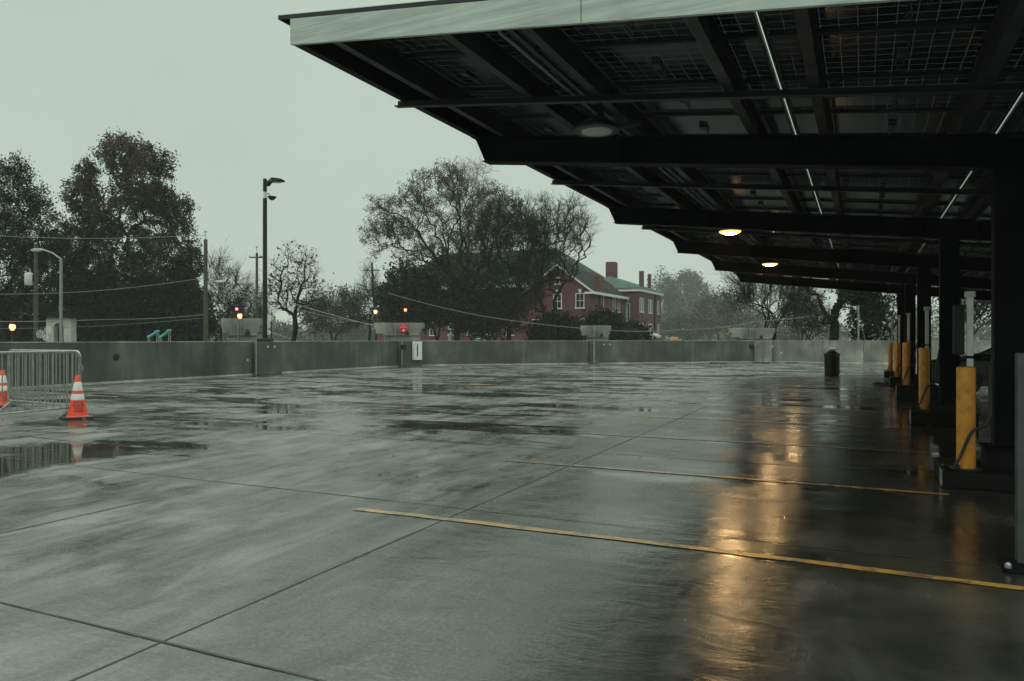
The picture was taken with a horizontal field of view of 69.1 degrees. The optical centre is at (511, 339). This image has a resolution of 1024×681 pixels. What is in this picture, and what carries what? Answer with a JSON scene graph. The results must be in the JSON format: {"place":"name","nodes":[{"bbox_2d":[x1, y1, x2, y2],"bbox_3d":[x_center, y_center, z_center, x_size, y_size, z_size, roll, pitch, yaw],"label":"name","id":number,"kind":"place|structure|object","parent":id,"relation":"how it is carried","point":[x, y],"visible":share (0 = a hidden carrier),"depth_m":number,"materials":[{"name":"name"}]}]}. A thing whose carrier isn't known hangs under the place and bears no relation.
{"place":"outdoors","nodes":[
{"label":"outdoors","id":0,"kind":"place"},
{"bbox_2d":[36,326,51,341],"bbox_3d":[-30.782,0.820,48.981,1.025,3.361,0.117,0,0,0],"label":"wire ornament","id":1,"kind":"object","parent":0,"point":[43,336],"visible":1,"depth_m":48.93,"materials":[{"name":"white paint"}]},
{"bbox_2d":[0,349,92,417],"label":"crowd barrier","id":2,"kind":"object","parent":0,"point":[14,402],"visible":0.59,"depth_m":13.05,"materials":[{"name":"metal"}]},
{"bbox_2d":[0,341,252,388],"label":"parapet wall","id":3,"kind":"structure","parent":0,"point":[140,361],"depth_m":22.73,"materials":[{"name":"concrete"}]},
{"bbox_2d":[267,305,276,337],"bbox_3d":[-14.892,0.197,45.981,0.764,4.607,0.117,0,0,0],"label":"wire ornament","id":4,"kind":"object","parent":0,"point":[269,319],"visible":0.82,"depth_m":45.93,"materials":[{"name":"white paint"}]},
{"bbox_2d":[389,293,575,327],"bbox_3d":[-3.296,-2.568,63.313,21.335,3.584,1.712,0,0,34],"label":"overhead wire","id":5,"kind":"object","parent":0,"point":[486,316],"visible":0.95,"depth_m":61.45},
{"bbox_2d":[422,341,588,365],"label":"parapet wall","id":6,"kind":"structure","parent":0,"point":[443,353],"depth_m":37.59,"materials":[{"name":"concrete"}]},
{"bbox_2d":[0,0,1022,340],"label":"sky","id":7,"kind":"structure","parent":0,"point":[220,84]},
{"bbox_2d":[0,362,1023,680],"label":"deck","id":8,"kind":"structure","parent":0,"point":[438,600],"depth_m":5.00,"materials":[{"name":"concrete"}]},
{"bbox_2d":[0,370,16,407],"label":"traffic cone","id":9,"kind":"object","parent":8,"relation":"on","point":[5,390],"visible":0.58,"depth_m":14.29,"materials":[{"name":"plastic"}]},
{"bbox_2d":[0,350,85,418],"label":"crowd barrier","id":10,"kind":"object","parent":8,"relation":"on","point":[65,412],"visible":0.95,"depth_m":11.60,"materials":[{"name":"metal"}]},
{"bbox_2d":[0,500,149,533],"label":"joint","id":11,"kind":"object","parent":8,"relation":"on","point":[70,517],"visible":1,"depth_m":5.39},
{"bbox_2d":[61,375,93,419],"bbox_3d":[-7.115,0.947,12.189,0.430,0.704,0.430,0,0,-36],"label":"traffic cone","id":12,"kind":"object","parent":8,"relation":"on","point":[77,405],"visible":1,"depth_m":12.11,"materials":[{"name":"plastic"}]},
{"bbox_2d":[0,601,325,680],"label":"joint","id":13,"kind":"object","parent":8,"relation":"on","point":[195,649],"visible":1,"depth_m":3.16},
{"bbox_2d":[247,342,281,374],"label":"wall pier","id":14,"kind":"structure","parent":8,"relation":"on","point":[266,358],"depth_m":27.30,"materials":[{"name":"concrete"}]},
{"bbox_2d":[257,177,284,341],"bbox_3d":[-8.911,-2.938,27.570,0.942,6.052,0.460,0,0,0],"label":"lamp post","id":15,"kind":"object","parent":14,"relation":"on","point":[269,182],"visible":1,"depth_m":27.50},
{"bbox_2d":[3,372,618,456],"bbox_3d":[-2.459,1.298,14.972,0.025,0.001,37.000,0,0,25],"label":"joint","id":16,"kind":"object","parent":8,"relation":"on","point":[244,423],"visible":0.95,"depth_m":10.88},
{"bbox_2d":[273,341,398,372],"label":"parapet wall","id":17,"kind":"structure","parent":8,"relation":"on","point":[305,356],"depth_m":31.23,"materials":[{"name":"concrete"}]},
{"bbox_2d":[397,341,421,366],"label":"wall pier","id":18,"kind":"structure","parent":8,"relation":"on","point":[404,353],"depth_m":35.47,"materials":[{"name":"concrete"}]},
{"bbox_2d":[412,342,421,359],"bbox_3d":[-4.560,0.560,35.806,0.460,0.880,0.209,0,0,-44],"label":"wall box","id":19,"kind":"object","parent":18,"relation":"attached to","point":[416,350],"visible":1,"depth_m":35.70,"materials":[{"name":"white paint"}]},
{"bbox_2d":[69,364,803,680],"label":"joint","id":20,"kind":"object","parent":8,"relation":"on","point":[335,566],"visible":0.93,"depth_m":4.16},
{"bbox_2d":[5,412,936,475],"bbox_3d":[2.374,1.296,7.863,26.400,0.001,0.022,0,0,25],"label":"joint","id":21,"kind":"object","parent":8,"relation":"on","point":[539,448],"visible":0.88,"depth_m":8.75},
{"bbox_2d":[0,457,1000,567],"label":"joint","id":22,"kind":"object","parent":8,"relation":"on","point":[554,518],"visible":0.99,"depth_m":5.32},
{"bbox_2d":[131,399,954,440],"bbox_3d":[3.608,1.296,10.487,26.400,0.001,0.021,0,0,25],"label":"joint","id":23,"kind":"object","parent":8,"relation":"on","point":[573,421],"visible":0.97,"depth_m":11.58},
{"bbox_2d":[588,341,610,363],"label":"wall pier","id":24,"kind":"structure","parent":8,"relation":"on","point":[592,352],"depth_m":38.89,"materials":[{"name":"concrete"}]},
{"bbox_2d":[598,340,753,363],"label":"parapet wall","id":25,"kind":"structure","parent":8,"relation":"on","point":[667,351],"depth_m":40.55,"materials":[{"name":"concrete"}]},
{"bbox_2d":[353,508,1023,589],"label":"stall line","id":26,"kind":"object","parent":8,"relation":"on","point":[742,553],"visible":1,"depth_m":4.54,"materials":[{"name":"yellow paint"}]},
{"bbox_2d":[502,459,949,494],"bbox_3d":[1.771,1.295,7.099,4.160,0.001,0.101,0,0,25],"label":"stall line","id":27,"kind":"object","parent":8,"relation":"on","point":[738,478],"visible":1,"depth_m":6.92,"materials":[{"name":"yellow paint"}]},
{"bbox_2d":[587,433,925,452],"bbox_3d":[2.853,1.295,9.397,4.160,0.001,0.098,0,0,25],"label":"stall line","id":28,"kind":"object","parent":8,"relation":"on","point":[764,443],"visible":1,"depth_m":9.24,"materials":[{"name":"yellow paint"}]},
{"bbox_2d":[749,341,781,362],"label":"wall pier","id":29,"kind":"structure","parent":8,"relation":"on","point":[763,351],"depth_m":41.74,"materials":[{"name":"concrete"}]},
{"bbox_2d":[643,416,911,428],"bbox_3d":[3.935,1.295,11.697,4.160,0.001,0.102,0,0,25],"label":"stall line","id":30,"kind":"object","parent":8,"relation":"on","point":[778,422],"visible":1,"depth_m":11.57,"materials":[{"name":"yellow paint"}]},
{"bbox_2d":[680,404,900,412],"bbox_3d":[5.018,1.295,13.998,4.160,0.001,0.097,0,0,25],"label":"stall line","id":31,"kind":"object","parent":8,"relation":"on","point":[794,408],"visible":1,"depth_m":13.91,"materials":[{"name":"yellow paint"}]},
{"bbox_2d":[772,340,862,363],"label":"parapet wall","id":32,"kind":"structure","parent":8,"relation":"on","point":[806,351],"depth_m":40.84,"materials":[{"name":"concrete"}]},
{"bbox_2d":[823,348,840,375],"bbox_3d":[11.444,0.800,26.610,0.570,1.000,0.570,0,0,8],"label":"litter bin","id":33,"kind":"object","parent":8,"relation":"on","point":[831,361],"visible":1,"depth_m":26.41,"materials":[{"name":"black metal"}]},
{"bbox_2d":[884,371,901,377],"bbox_3d":[13.119,1.193,25.280,0.886,0.214,0.720,0,0,25],"label":"concrete footing","id":34,"kind":"object","parent":8,"relation":"on","point":[887,374],"visible":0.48,"depth_m":25.09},
{"bbox_2d":[888,343,892,370],"bbox_3d":[12.918,0.609,25.400,0.252,0.967,0.252,0,0,25],"label":"bollard","id":35,"kind":"object","parent":34,"relation":"on","point":[890,353],"visible":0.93,"depth_m":25.33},
{"bbox_2d":[889,377,916,385],"bbox_3d":[10.954,1.178,20.662,0.872,0.244,0.720,0,0,25],"label":"concrete footing","id":36,"kind":"object","parent":8,"relation":"on","point":[893,381],"visible":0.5,"depth_m":20.45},
{"bbox_2d":[894,343,899,376],"bbox_3d":[10.770,0.579,20.800,0.252,0.966,0.252,0,0,25],"label":"bollard","id":37,"kind":"object","parent":36,"relation":"on","point":[896,355],"visible":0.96,"depth_m":20.73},
{"bbox_2d":[896,315,900,342],"bbox_3d":[10.879,0.194,20.942,0.108,1.736,0.080,0,0,25],"label":"charger post","id":38,"kind":"object","parent":36,"relation":"on","point":[898,316],"visible":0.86,"depth_m":20.91,"materials":[{"name":"metal"}]},
{"bbox_2d":[895,384,938,400],"bbox_3d":[8.773,1.148,16.052,0.894,0.303,0.720,0,0,25],"label":"concrete footing","id":39,"kind":"object","parent":8,"relation":"on","point":[902,392],"visible":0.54,"depth_m":15.79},
{"bbox_2d":[902,342,912,385],"bbox_3d":[8.562,0.534,16.160,0.252,0.934,0.252,0,0,25],"label":"bollard","id":40,"kind":"object","parent":39,"relation":"on","point":[905,356],"visible":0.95,"depth_m":16.09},
{"bbox_2d":[896,343,917,384],"bbox_3d":[8.529,0.537,16.052,0.204,0.921,0.435,0,0,-37],"label":"charging cable","id":41,"kind":"object","parent":40,"relation":"hanging from","point":[901,383],"visible":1,"depth_m":16.04,"materials":[{"name":"rubber"}]},
{"bbox_2d":[905,313,910,341],"bbox_3d":[8.671,0.214,16.302,0.108,1.574,0.080,0,0,25],"label":"charger post","id":42,"kind":"object","parent":39,"relation":"on","point":[908,315],"visible":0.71,"depth_m":16.27,"materials":[{"name":"metal"}]},
{"bbox_2d":[908,408,978,426],"bbox_3d":[6.604,1.194,11.437,0.888,0.212,0.720,0,0,25],"label":"concrete footing","id":43,"kind":"object","parent":8,"relation":"on","point":[928,417],"visible":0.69,"depth_m":11.18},
{"bbox_2d":[915,348,932,409],"bbox_3d":[6.403,0.613,11.560,0.252,0.961,0.252,0,0,25],"label":"bollard","id":44,"kind":"object","parent":43,"relation":"on","point":[924,368],"visible":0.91,"depth_m":11.50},
{"bbox_2d":[910,350,939,409],"bbox_3d":[6.374,0.625,11.447,0.217,0.932,0.442,0,0,-34],"label":"charging cable","id":45,"kind":"object","parent":44,"relation":"hanging from","point":[926,388],"visible":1,"depth_m":11.43,"materials":[{"name":"rubber"}]},
{"bbox_2d":[922,307,929,347],"bbox_3d":[6.513,0.291,11.702,0.108,1.606,0.080,0,0,25],"label":"charger post","id":46,"kind":"object","parent":43,"relation":"on","point":[926,344],"visible":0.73,"depth_m":11.67,"materials":[{"name":"metal"}]},
{"bbox_2d":[931,344,990,391],"bbox_3d":[12.127,0.561,17.392,4.524,1.472,1.780,0,0,25],"label":"parked car","id":47,"kind":"object","parent":8,"relation":"on","point":[982,355],"visible":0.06,"depth_m":17.11,"materials":[{"name":"black metal"}]},
{"bbox_2d":[934,457,1014,492],"bbox_3d":[4.361,1.224,6.712,0.924,0.153,0.880,0,0,25],"label":"concrete footing","id":48,"kind":"object","parent":8,"relation":"on","point":[985,479],"visible":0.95,"depth_m":6.43,"materials":[{"name":"concrete"}]},
{"bbox_2d":[278,0,1023,470],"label":"solar canopy","id":49,"kind":"object","parent":48,"relation":"on","point":[898,110],"visible":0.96,"depth_m":7.02,"materials":[{"name":"metal"}]},
{"bbox_2d":[574,104,640,137],"bbox_3d":[0.902,-2.211,7.433,0.469,0.275,0.634,0,0,-35],"label":"canopy lamp","id":50,"kind":"object","parent":49,"relation":"attached to","point":[595,126],"visible":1,"depth_m":7.39,"materials":[{"name":"metal"}]},
{"bbox_2d":[718,229,742,234],"bbox_3d":[4.281,-2.177,14.332,0.634,0.317,0.469,0,0,-4],"label":"canopy lamp","id":51,"kind":"object","parent":49,"relation":"attached to","point":[726,232],"visible":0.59,"depth_m":14.21,"materials":[{"name":"yellow"}]},
{"bbox_2d":[761,259,786,265],"bbox_3d":[7.163,-2.177,20.456,0.469,0.317,0.634,0,0,-35],"label":"canopy lamp","id":52,"kind":"object","parent":49,"relation":"attached to","point":[769,262],"visible":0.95,"depth_m":20.37,"materials":[{"name":"yellow"}]},
{"bbox_2d":[953,291,975,366],"bbox_3d":[4.127,0.358,6.792,0.172,1.591,0.115,0,0,25],"label":"charger post","id":53,"kind":"object","parent":48,"relation":"on","point":[958,329],"visible":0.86,"depth_m":6.77,"materials":[{"name":"metal"}]},
{"bbox_2d":[955,366,982,470],"bbox_3d":[4.039,0.698,6.620,0.252,0.911,0.252,0,0,25],"label":"bollard","id":54,"kind":"object","parent":48,"relation":"on","point":[965,400],"visible":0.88,"depth_m":6.56,"materials":[{"name":"metal"}]},
{"bbox_2d":[941,349,994,469],"bbox_3d":[4.066,0.620,6.562,0.473,1.062,0.205,0,0,4],"label":"charging cable","id":55,"kind":"object","parent":54,"relation":"hanging from","point":[955,465],"visible":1,"depth_m":6.53,"materials":[{"name":"rubber"}]},
{"bbox_2d":[996,353,1023,573],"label":"ribbed guard","id":56,"kind":"object","parent":8,"relation":"on","point":[1010,565],"visible":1,"depth_m":4.22,"materials":[{"name":"grey metal"}]},
{"bbox_2d":[611,309,848,331],"bbox_3d":[17.326,-1.589,59.368,22.815,1.985,1.325,0,0,-10],"label":"overhead wire","id":57,"kind":"object","parent":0,"point":[720,327],"visible":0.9,"depth_m":58.92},
{"bbox_2d":[864,341,990,363],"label":"parapet wall","id":58,"kind":"structure","parent":0,"point":[875,352],"depth_m":39.40,"materials":[{"name":"concrete"}]},
{"bbox_3d":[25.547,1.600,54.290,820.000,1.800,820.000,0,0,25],"label":"ground","id":59,"kind":"structure","parent":0,"visible":0},
{"bbox_2d":[9,322,15,341],"bbox_3d":[-33.572,0.624,50.000,0.380,3.708,0.380,0,0,0],"label":"street lantern","id":60,"kind":"object","parent":59,"relation":"on","point":[12,326],"visible":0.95,"depth_m":49.94,"materials":[{"name":"yellow"}]},
{"bbox_2d":[24,244,37,341],"bbox_3d":[-34.185,-2.155,52.900,0.861,9.182,0.560,0,0,0],"label":"utility pole","id":61,"kind":"object","parent":59,"relation":"on","point":[30,278],"visible":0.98,"depth_m":52.88,"materials":[{"name":"brown wood"}]},
{"bbox_2d":[0,278,64,341],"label":"dense shrub","id":62,"kind":"object","parent":59,"relation":"on","point":[23,335],"visible":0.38,"depth_m":68.59,"materials":[{"name":"green plant"}]},
{"bbox_2d":[31,248,62,341],"bbox_3d":[-31.241,-1.799,50.000,2.099,8.597,0.300,0,0,0],"label":"street lamp","id":63,"kind":"object","parent":59,"relation":"on","point":[60,295],"visible":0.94,"depth_m":49.93,"materials":[{"name":"grey metal"}]},
{"bbox_2d":[0,149,94,341],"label":"broad tree","id":64,"kind":"object","parent":59,"relation":"on","point":[18,248],"visible":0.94,"depth_m":55.54,"materials":[{"name":"green plant"}]},
{"bbox_2d":[41,312,80,341],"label":"gate pillar","id":65,"kind":"structure","parent":59,"relation":"on","point":[70,332],"depth_m":55.65,"materials":[{"name":"paint"}]},
{"bbox_2d":[52,282,122,342],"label":"dense shrub","id":66,"kind":"object","parent":59,"relation":"on","point":[92,332],"visible":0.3,"depth_m":70.17,"materials":[{"name":"green plant"}]},
{"bbox_2d":[42,126,209,340],"bbox_3d":[-32.074,-7.660,62.096,13.940,20.125,6.186,0,0,0],"label":"autumn tree","id":67,"kind":"object","parent":59,"relation":"on","point":[144,273],"visible":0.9,"depth_m":61.31,"materials":[{"name":"green plant"}]},
{"bbox_2d":[96,272,208,342],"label":"dense shrub","id":68,"kind":"object","parent":59,"relation":"on","point":[147,329],"visible":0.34,"depth_m":68.62,"materials":[{"name":"green plant"}]},
{"bbox_2d":[159,329,170,340],"bbox_3d":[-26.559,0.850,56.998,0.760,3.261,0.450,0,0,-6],"label":"playground slide","id":69,"kind":"object","parent":59,"relation":"on","point":[165,333],"visible":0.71,"depth_m":56.82,"materials":[{"name":"teal plastic"}]},
{"bbox_2d":[172,290,222,340],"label":"dense shrub","id":70,"kind":"object","parent":59,"relation":"on","point":[195,335],"visible":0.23,"depth_m":73.44,"materials":[{"name":"green plant"}]},
{"bbox_2d":[203,231,207,340],"bbox_3d":[-23.878,-2.976,58.000,0.391,10.932,0.372,0,0,0],"label":"utility pole","id":71,"kind":"object","parent":59,"relation":"on","point":[205,310],"visible":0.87,"depth_m":57.88,"materials":[{"name":"brown wood"}]},
{"bbox_2d":[0,318,199,328],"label":"overhead wire","id":72,"kind":"object","parent":71,"relation":"attached to","point":[89,326],"visible":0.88,"depth_m":54.05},
{"bbox_2d":[0,314,203,321],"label":"overhead wire","id":73,"kind":"object","parent":71,"relation":"attached to","point":[96,319],"visible":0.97,"depth_m":51.83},
{"bbox_2d":[5,235,201,238],"bbox_3d":[-30.860,-7.614,54.000,16.097,1.041,0.038,0,0,-30],"label":"overhead wire","id":74,"kind":"object","parent":71,"relation":"attached to","point":[100,238],"visible":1,"depth_m":54.29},
{"bbox_2d":[32,278,201,293],"bbox_3d":[-30.860,-3.916,54.001,16.099,1.789,0.042,0,0,-30],"label":"overhead wire","id":75,"kind":"object","parent":71,"relation":"attached to","point":[109,289],"visible":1,"depth_m":54.71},
{"bbox_2d":[207,282,373,325],"bbox_3d":[-15.391,-2.468,51.968,20.834,4.024,0.124,0,0,35],"label":"overhead wire","id":76,"kind":"object","parent":71,"relation":"attached to","point":[292,303],"visible":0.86,"depth_m":51.71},
{"bbox_2d":[200,236,259,339],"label":"bare sapling","id":77,"kind":"object","parent":59,"relation":"on","point":[242,304],"visible":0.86,"depth_m":75.72,"materials":[{"name":"brown plant"}]},
{"bbox_2d":[221,318,262,341],"bbox_3d":[-10.368,0.475,28.617,1.547,2.550,0.666,0,0,0],"label":"column head","id":78,"kind":"object","parent":59,"relation":"on","point":[238,329],"depth_m":28.45,"materials":[{"name":"concrete"}]},
{"bbox_2d":[222,279,277,318],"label":"bare sapling","id":79,"kind":"object","parent":59,"relation":"on","point":[261,310],"visible":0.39,"depth_m":91.41,"materials":[{"name":"brown plant"}]},
{"bbox_2d":[249,246,262,318],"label":"utility pole","id":80,"kind":"object","parent":59,"relation":"on","point":[256,297],"visible":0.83,"depth_m":74.89,"materials":[{"name":"brown wood"}]},
{"bbox_2d":[254,239,334,340],"bbox_3d":[-17.024,-2.618,57.913,6.254,10.448,4.646,0,0,-5],"label":"bare crab tree","id":81,"kind":"object","parent":59,"relation":"on","point":[297,300],"visible":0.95,"depth_m":57.84,"materials":[{"name":"brown plant"}]},
{"bbox_2d":[291,273,369,340],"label":"bare thicket","id":82,"kind":"object","parent":59,"relation":"on","point":[321,321],"visible":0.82,"depth_m":116.64,"materials":[{"name":"brown plant"}]},
{"bbox_2d":[337,253,385,340],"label":"bare tree","id":83,"kind":"object","parent":59,"relation":"on","point":[364,297],"visible":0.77,"depth_m":81.70,"materials":[{"name":"brown plant"}]},
{"bbox_2d":[374,323,424,340],"bbox_3d":[-5.813,0.452,38.317,2.554,2.597,0.666,0,0,0],"label":"column head","id":84,"kind":"object","parent":59,"relation":"on","point":[389,331],"depth_m":38.15,"materials":[{"name":"concrete"}]},
{"bbox_2d":[399,325,407,331],"bbox_3d":[-5.549,-0.550,38.097,0.440,0.400,0.032,0,0,0],"label":"red sign","id":85,"kind":"object","parent":84,"relation":"attached to","point":[403,328],"visible":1,"depth_m":38.09,"materials":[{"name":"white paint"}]},
{"bbox_2d":[366,256,441,336],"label":"evergreen bush","id":86,"kind":"object","parent":59,"relation":"on","point":[415,312],"visible":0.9,"depth_m":76.85,"materials":[{"name":"green plant"}]},
{"bbox_2d":[401,250,478,340],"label":"evergreen bush","id":87,"kind":"object","parent":59,"relation":"on","point":[449,290],"visible":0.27,"depth_m":78.18,"materials":[{"name":"green plant"}]},
{"bbox_2d":[355,155,548,340],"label":"spreading tree","id":88,"kind":"object","parent":59,"relation":"on","point":[417,198],"visible":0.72,"depth_m":69.50,"materials":[{"name":"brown plant"}]},
{"bbox_2d":[436,153,508,339],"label":"bare tall tree","id":89,"kind":"object","parent":59,"relation":"on","point":[475,171],"visible":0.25,"depth_m":85.63,"materials":[{"name":"brown plant"}]},
{"bbox_2d":[438,274,534,340],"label":"evergreen bush","id":90,"kind":"object","parent":59,"relation":"on","point":[478,326],"visible":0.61,"depth_m":70.61,"materials":[{"name":"green plant"}]},
{"bbox_2d":[447,181,564,340],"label":"bare dense tree","id":91,"kind":"object","parent":59,"relation":"on","point":[500,244],"visible":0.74,"depth_m":65.57,"materials":[{"name":"brown plant"}]},
{"bbox_2d":[376,248,663,340],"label":"brick building","id":92,"kind":"structure","parent":59,"relation":"on","point":[611,290],"depth_m":108.44,"materials":[{"name":"brick"}]},
{"bbox_2d":[552,294,561,308],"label":"window","id":93,"kind":"structure","parent":92,"relation":"in","point":[559,299],"depth_m":96.83,"materials":[{"name":"white paint"}]},
{"bbox_2d":[575,293,584,308],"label":"window","id":94,"kind":"structure","parent":92,"relation":"in","point":[579,297],"depth_m":95.61,"materials":[{"name":"white paint"}]},
{"bbox_2d":[82,298,990,341],"bbox_3d":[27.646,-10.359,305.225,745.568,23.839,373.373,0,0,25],"label":"distant woods","id":95,"kind":"object","parent":59,"relation":"on","point":[285,329],"visible":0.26,"depth_m":227.87,"materials":[{"name":"plant"}]},
{"bbox_2d":[509,191,601,340],"bbox_3d":[3.584,-5.341,63.175,8.190,15.992,6.172,0,0,25],"label":"bare dense tree","id":96,"kind":"object","parent":59,"relation":"on","point":[574,238],"visible":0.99,"depth_m":62.76,"materials":[{"name":"brown plant"}]},
{"bbox_2d":[519,305,592,340],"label":"evergreen bush","id":97,"kind":"object","parent":59,"relation":"on","point":[566,332],"visible":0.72,"depth_m":68.58,"materials":[{"name":"green plant"}]},
{"bbox_2d":[580,325,610,340],"bbox_3d":[4.641,0.491,41.217,1.658,2.518,0.666,0,0,0],"label":"column head","id":98,"kind":"object","parent":59,"relation":"on","point":[596,332],"depth_m":41.05,"materials":[{"name":"concrete"}]},
{"bbox_2d":[582,305,631,340],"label":"evergreen bush","id":99,"kind":"object","parent":59,"relation":"on","point":[612,319],"visible":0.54,"depth_m":72.91,"materials":[{"name":"green plant"}]},
{"bbox_2d":[619,318,653,340],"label":"evergreen bush","id":100,"kind":"object","parent":59,"relation":"on","point":[639,336],"visible":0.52,"depth_m":82.65,"materials":[{"name":"green plant"}]},
{"bbox_2d":[646,265,691,338],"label":"misty tree","id":101,"kind":"object","parent":59,"relation":"on","point":[668,283],"visible":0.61,"depth_m":327.95,"materials":[{"name":"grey plant"}]},
{"bbox_2d":[661,306,712,339],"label":"misty tree","id":102,"kind":"object","parent":59,"relation":"on","point":[685,318],"visible":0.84,"depth_m":226.90,"materials":[{"name":"green plant"}]},
{"bbox_2d":[660,268,718,339],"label":"misty tree","id":103,"kind":"object","parent":59,"relation":"on","point":[690,281],"visible":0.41,"depth_m":366.35,"materials":[{"name":"green plant"}]},
{"bbox_2d":[689,280,757,339],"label":"misty tree","id":104,"kind":"object","parent":59,"relation":"on","point":[720,305],"visible":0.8,"depth_m":219.02,"materials":[{"name":"green plant"}]},
{"bbox_2d":[728,328,774,361],"bbox_3d":[14.501,0.534,44.917,2.684,2.431,0.666,0,0,0],"label":"column head","id":105,"kind":"object","parent":59,"relation":"on","point":[760,334],"depth_m":44.75,"materials":[{"name":"concrete"}]},
{"bbox_2d":[711,245,827,339],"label":"bare tree","id":106,"kind":"object","parent":59,"relation":"on","point":[746,290],"visible":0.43,"depth_m":71.58,"materials":[{"name":"brown plant"}]},
{"bbox_2d":[772,287,843,339],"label":"bare thicket","id":107,"kind":"object","parent":59,"relation":"on","point":[819,311],"visible":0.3,"depth_m":83.53,"materials":[{"name":"brown plant"}]},
{"bbox_2d":[770,241,888,339],"bbox_3d":[25.153,-3.221,57.953,9.638,11.777,5.300,0,0,-2],"label":"oak tree","id":108,"kind":"object","parent":59,"relation":"on","point":[833,322],"visible":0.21,"depth_m":57.56,"materials":[{"name":"green plant"}]},
{"bbox_2d":[824,247,912,359],"bbox_3d":[26.245,-3.291,54.409,6.312,11.843,5.782,0,0,25],"label":"ivy tree","id":109,"kind":"object","parent":59,"relation":"on","point":[872,310],"visible":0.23,"depth_m":53.43,"materials":[{"name":"green plant"}]},
{"bbox_2d":[880,243,935,340],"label":"bare tree","id":110,"kind":"object","parent":59,"relation":"on","point":[891,310],"visible":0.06,"depth_m":65.45,"materials":[{"name":"brown plant"}]},
{"bbox_2d":[931,288,990,340],"bbox_3d":[37.238,-2.753,59.920,6.908,10.556,5.591,0,0,-14],"label":"bare tree","id":111,"kind":"object","parent":59,"relation":"on","point":[978,308],"visible":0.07,"depth_m":59.50,"materials":[{"name":"brown plant"}]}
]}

